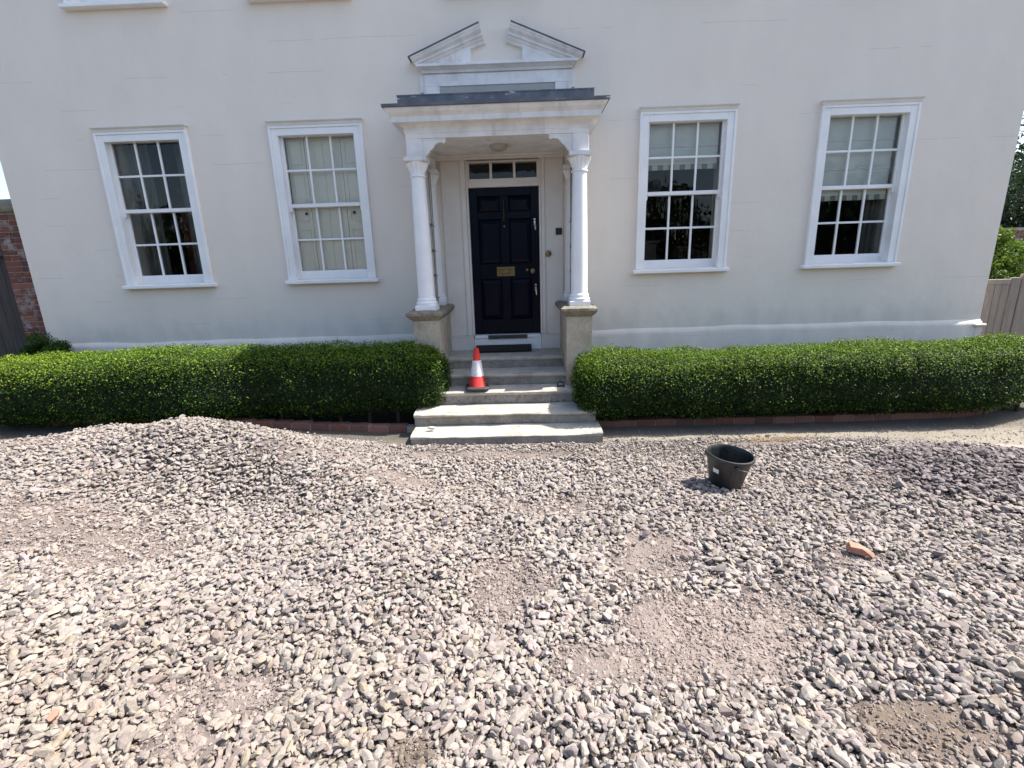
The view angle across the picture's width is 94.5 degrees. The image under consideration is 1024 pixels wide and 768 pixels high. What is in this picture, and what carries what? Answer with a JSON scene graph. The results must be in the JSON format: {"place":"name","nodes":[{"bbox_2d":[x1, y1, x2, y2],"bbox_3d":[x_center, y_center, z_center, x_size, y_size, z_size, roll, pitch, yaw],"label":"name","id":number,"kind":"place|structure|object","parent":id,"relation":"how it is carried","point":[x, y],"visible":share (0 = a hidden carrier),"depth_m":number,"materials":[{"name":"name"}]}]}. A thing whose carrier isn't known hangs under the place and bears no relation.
{"place":"outdoors","nodes":[
{"label":"outdoors","id":0,"kind":"place"},
{"bbox_2d":[0,332,1023,767],"bbox_3d":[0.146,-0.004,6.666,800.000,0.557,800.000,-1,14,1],"label":"ground","id":1,"kind":"structure","parent":0,"point":[998,420],"depth_m":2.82,"materials":[{"name":"grey gravel"}]},
{"bbox_2d":[0,199,48,347],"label":"brick pier","id":2,"kind":"structure","parent":1,"relation":"on","point":[12,252],"depth_m":6.49,"materials":[{"name":"brick"}]},
{"bbox_2d":[0,257,28,357],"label":"fence","id":3,"kind":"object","parent":2,"relation":"attached to","point":[12,333],"depth_m":6.74,"materials":[{"name":"wood"}]},
{"bbox_2d":[18,331,74,357],"bbox_3d":[-6.139,-0.421,6.286,0.750,0.588,0.487,-1,14,1],"label":"shrub","id":4,"kind":"object","parent":1,"relation":"on","point":[40,345],"visible":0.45,"depth_m":6.20,"materials":[{"name":"green plant"}]},
{"bbox_2d":[46,708,59,721],"bbox_3d":[-1.896,1.372,1.956,0.036,0.029,0.046,4,27,-29],"label":"broken brick","id":5,"kind":"object","parent":1,"relation":"on","point":[53,715],"visible":1,"depth_m":1.95,"materials":[{"name":"orange brick"}]},
{"bbox_2d":[9,416,415,432],"bbox_3d":[-4.042,0.471,5.720,5.860,0.273,0.786,1,14,12],"label":"brick edging","id":6,"kind":"object","parent":1,"relation":"on","point":[349,426],"visible":0.38,"depth_m":5.46,"materials":[{"name":"brown brick"}]},
{"bbox_2d":[0,337,453,429],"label":"box hedge","id":7,"kind":"object","parent":1,"relation":"on","point":[157,383],"visible":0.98,"depth_m":5.31,"materials":[{"name":"green plant"}]},
{"bbox_2d":[410,348,602,444],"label":"entrance steps","id":8,"kind":"structure","parent":1,"relation":"on","point":[528,406],"depth_m":5.39,"materials":[{"name":"stone"}]},
{"bbox_2d":[466,347,488,390],"bbox_3d":[-0.413,-0.185,5.579,0.278,0.490,0.278,-2,14,-7],"label":"traffic cone","id":9,"kind":"object","parent":8,"relation":"on","point":[477,382],"visible":1,"depth_m":5.53,"materials":[{"name":"red plastic"}]},
{"bbox_2d":[476,344,531,352],"bbox_3d":[-0.113,-0.480,6.364,0.750,0.062,0.244,-1,14,1],"label":"door mat","id":10,"kind":"object","parent":8,"relation":"on","point":[505,348],"depth_m":6.34,"materials":[{"name":"black rubber"}]},
{"bbox_2d":[0,0,1023,396],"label":"house","id":11,"kind":"structure","parent":1,"relation":"on","point":[318,140],"depth_m":5.96,"materials":[{"name":"paint"}]},
{"bbox_2d":[58,0,167,10],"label":"window","id":12,"kind":"structure","parent":11,"relation":"in","point":[67,5],"depth_m":5.55,"materials":[{"name":"white paint"}]},
{"bbox_2d":[124,144,172,275],"bbox_3d":[-4.967,-2.321,6.474,0.350,2.000,0.086,-1,14,1],"label":"curtain","id":13,"kind":"object","parent":11,"relation":"hanging from","point":[149,237],"visible":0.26,"depth_m":6.45,"materials":[{"name":"grey fabric"}]},
{"bbox_2d":[88,124,217,289],"bbox_3d":[-4.627,-2.265,6.187,1.240,1.980,0.210,-1,14,1],"label":"window","id":14,"kind":"structure","parent":11,"relation":"in","point":[105,138],"depth_m":6.15,"materials":[{"name":"white paint"}]},
{"bbox_2d":[176,189,196,272],"bbox_3d":[-4.607,-2.303,7.143,0.700,1.220,0.076,-1,14,1],"label":"curtain","id":15,"kind":"object","parent":11,"relation":"hanging from","point":[180,198],"depth_m":7.17,"materials":[{"name":"fabric"}]},
{"bbox_2d":[173,143,202,273],"bbox_3d":[-4.272,-2.348,6.498,0.400,2.000,0.074,-1,14,1],"label":"curtain","id":16,"kind":"object","parent":11,"relation":"hanging from","point":[187,205],"visible":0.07,"depth_m":6.49,"materials":[{"name":"grey fabric"}]},
{"bbox_2d":[246,0,315,2],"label":"window","id":17,"kind":"structure","parent":11,"relation":"in","point":[249,1],"depth_m":5.56,"materials":[{"name":"white paint"}]},
{"bbox_2d":[264,117,379,284],"bbox_3d":[-2.420,-2.327,6.163,1.240,1.980,0.261,-1,14,1],"label":"window","id":18,"kind":"structure","parent":11,"relation":"in","point":[327,232],"depth_m":6.19,"materials":[{"name":"white paint"}]},
{"bbox_2d":[428,172,438,303],"bbox_3d":[-0.973,-1.763,5.814,0.030,1.600,0.590,-1,14,1],"label":"training wire","id":19,"kind":"object","parent":11,"relation":"attached to","point":[433,250],"visible":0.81,"depth_m":5.85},
{"bbox_2d":[489,143,507,151],"bbox_3d":[-0.154,-2.725,5.473,0.220,0.066,0.220,-1,14,1],"label":"porch light","id":20,"kind":"object","parent":11,"relation":"attached to","point":[498,147],"visible":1,"depth_m":5.41,"materials":[{"name":"beige glass"}]},
{"bbox_2d":[469,186,540,333],"bbox_3d":[-0.083,-1.611,6.311,0.900,1.888,0.124,-1,14,1],"label":"door","id":21,"kind":"structure","parent":11,"relation":"in","point":[504,221],"depth_m":6.32,"materials":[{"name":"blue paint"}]},
{"bbox_2d":[545,251,550,256],"bbox_3d":[0.474,-1.701,6.181,0.080,0.080,0.024,-1,14,1],"label":"bell push","id":22,"kind":"object","parent":11,"relation":"attached to","point":[547,253],"visible":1,"depth_m":6.18,"materials":[{"name":"gold metal"}]},
{"bbox_2d":[556,228,561,234],"bbox_3d":[0.606,-1.978,6.132,0.082,0.084,0.018,-1,14,1],"label":"video doorbell","id":23,"kind":"object","parent":11,"relation":"attached to","point":[558,231],"visible":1,"depth_m":6.12,"materials":[{"name":"black plastic"}]},
{"bbox_2d":[569,167,571,293],"bbox_3d":[0.726,-1.806,5.777,0.030,1.600,0.590,-1,14,1],"label":"training wire","id":24,"kind":"object","parent":11,"relation":"attached to","point":[570,220],"visible":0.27,"depth_m":5.79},
{"bbox_2d":[644,240,658,259],"bbox_3d":[1.933,-1.792,7.633,0.700,0.960,0.500,-1,14,1],"label":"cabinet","id":25,"kind":"object","parent":11,"relation":"in","point":[650,250],"visible":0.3,"depth_m":7.33,"materials":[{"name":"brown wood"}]},
{"bbox_2d":[648,122,719,170],"bbox_3d":[2.166,-3.041,6.003,0.890,0.600,0.012,-1,14,1],"label":"roman blind","id":26,"kind":"object","parent":11,"relation":"attached to","point":[660,140],"visible":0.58,"depth_m":6.01,"materials":[{"name":"fabric"}]},
{"bbox_2d":[632,103,740,273],"bbox_3d":[2.182,-2.438,6.038,1.240,1.980,0.210,-1,14,1],"label":"window","id":27,"kind":"structure","parent":11,"relation":"in","point":[726,113],"depth_m":5.99,"materials":[{"name":"white paint"}]},
{"bbox_2d":[820,116,896,200],"bbox_3d":[4.364,-2.883,6.008,0.890,1.040,0.012,-1,14,1],"label":"roman blind","id":28,"kind":"object","parent":11,"relation":"attached to","point":[862,139],"visible":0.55,"depth_m":6.01,"materials":[{"name":"fabric"}]},
{"bbox_2d":[800,96,925,268],"bbox_3d":[4.373,-2.493,5.990,1.240,1.980,0.210,-1,14,1],"label":"window","id":29,"kind":"structure","parent":11,"relation":"in","point":[907,107],"depth_m":5.95,"materials":[{"name":"white paint"}]},
{"bbox_2d":[857,194,878,253],"bbox_3d":[4.743,-2.535,6.238,0.190,1.950,0.076,-1,14,1],"label":"curtain","id":30,"kind":"object","parent":11,"relation":"hanging from","point":[867,229],"depth_m":6.34,"materials":[{"name":"grey fabric"}]},
{"bbox_2d":[642,530,649,536],"bbox_3d":[0.891,1.004,3.178,0.065,0.036,0.045,-1,24,-22],"label":"loose stone","id":31,"kind":"object","parent":1,"relation":"on","point":[645,533],"visible":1,"depth_m":3.17,"materials":[{"name":"stone"}]},
{"bbox_2d":[704,444,755,490],"bbox_3d":[1.754,0.686,3.859,0.387,0.272,0.367,9,19,19],"label":"bucket","id":32,"kind":"object","parent":1,"relation":"on","point":[729,466],"visible":1,"depth_m":3.79,"materials":[{"name":"plastic"}]},
{"bbox_2d":[569,332,1023,421],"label":"box hedge","id":33,"kind":"object","parent":1,"relation":"on","point":[972,373],"visible":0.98,"depth_m":5.11,"materials":[{"name":"green plant"}]},
{"bbox_2d":[597,403,1005,426],"bbox_3d":[3.668,0.362,5.541,5.382,0.115,0.638,-3,14,-7],"label":"brick edging","id":34,"kind":"object","parent":1,"relation":"on","point":[737,419],"visible":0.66,"depth_m":5.40,"materials":[{"name":"brown brick"}]},
{"bbox_2d":[846,541,874,557],"bbox_3d":[2.182,1.031,2.956,0.155,0.045,0.069,11,24,19],"label":"broken brick","id":35,"kind":"object","parent":1,"relation":"on","point":[855,548],"visible":1,"depth_m":2.94,"materials":[{"name":"orange brick"}]},
{"bbox_2d":[980,277,1021,342],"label":"timber gate","id":36,"kind":"structure","parent":1,"relation":"on","point":[999,303],"depth_m":6.44,"materials":[{"name":"grey wood"}]},
{"bbox_2d":[989,271,1012,278],"bbox_3d":[7.845,-1.107,8.022,0.889,1.657,1.064,-13,18,-37],"label":"leafy shrub","id":37,"kind":"object","parent":1,"relation":"on","point":[1010,275],"visible":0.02,"depth_m":7.61,"materials":[{"name":"green plant"}]},
{"bbox_2d":[989,225,1023,278],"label":"leafy shrub","id":38,"kind":"object","parent":1,"relation":"on","point":[1008,257],"visible":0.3,"depth_m":7.67,"materials":[{"name":"green plant"}]},
{"bbox_2d":[993,444,1023,447],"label":"timber offcut","id":39,"kind":"object","parent":1,"relation":"on","point":[1020,446],"visible":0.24,"depth_m":4.34,"materials":[{"name":"brown wood"}]},
{"bbox_2d":[999,227,1023,269],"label":"brick wall","id":40,"kind":"structure","parent":1,"relation":"on","point":[1019,233],"depth_m":8.25,"materials":[{"name":"red brick"}]},
{"bbox_2d":[1000,154,1023,227],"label":"evergreen tree","id":41,"kind":"object","parent":1,"relation":"on","point":[1015,219],"visible":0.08,"depth_m":9.03,"materials":[{"name":"green plant"}]},
{"bbox_2d":[1000,115,1023,224],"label":"evergreen tree","id":42,"kind":"object","parent":1,"relation":"on","point":[1020,154],"visible":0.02,"depth_m":10.02,"materials":[{"name":"green plant"}]},
{"bbox_2d":[1008,274,1023,339],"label":"timber gate","id":43,"kind":"structure","parent":1,"relation":"on","point":[1017,326],"depth_m":6.46,"materials":[{"name":"brown wood"}]},
{"bbox_2d":[0,112,1023,198],"label":"sky","id":44,"kind":"structure","parent":0,"point":[4,194],"materials":[{"name":"white"}]},
{"bbox_2d":[712,433,850,443],"bbox_3d":[2.772,0.552,4.850,1.466,0.055,0.290,-1,14,1],"label":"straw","id":45,"kind":"object","parent":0,"point":[768,439],"visible":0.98,"depth_m":4.86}
]}

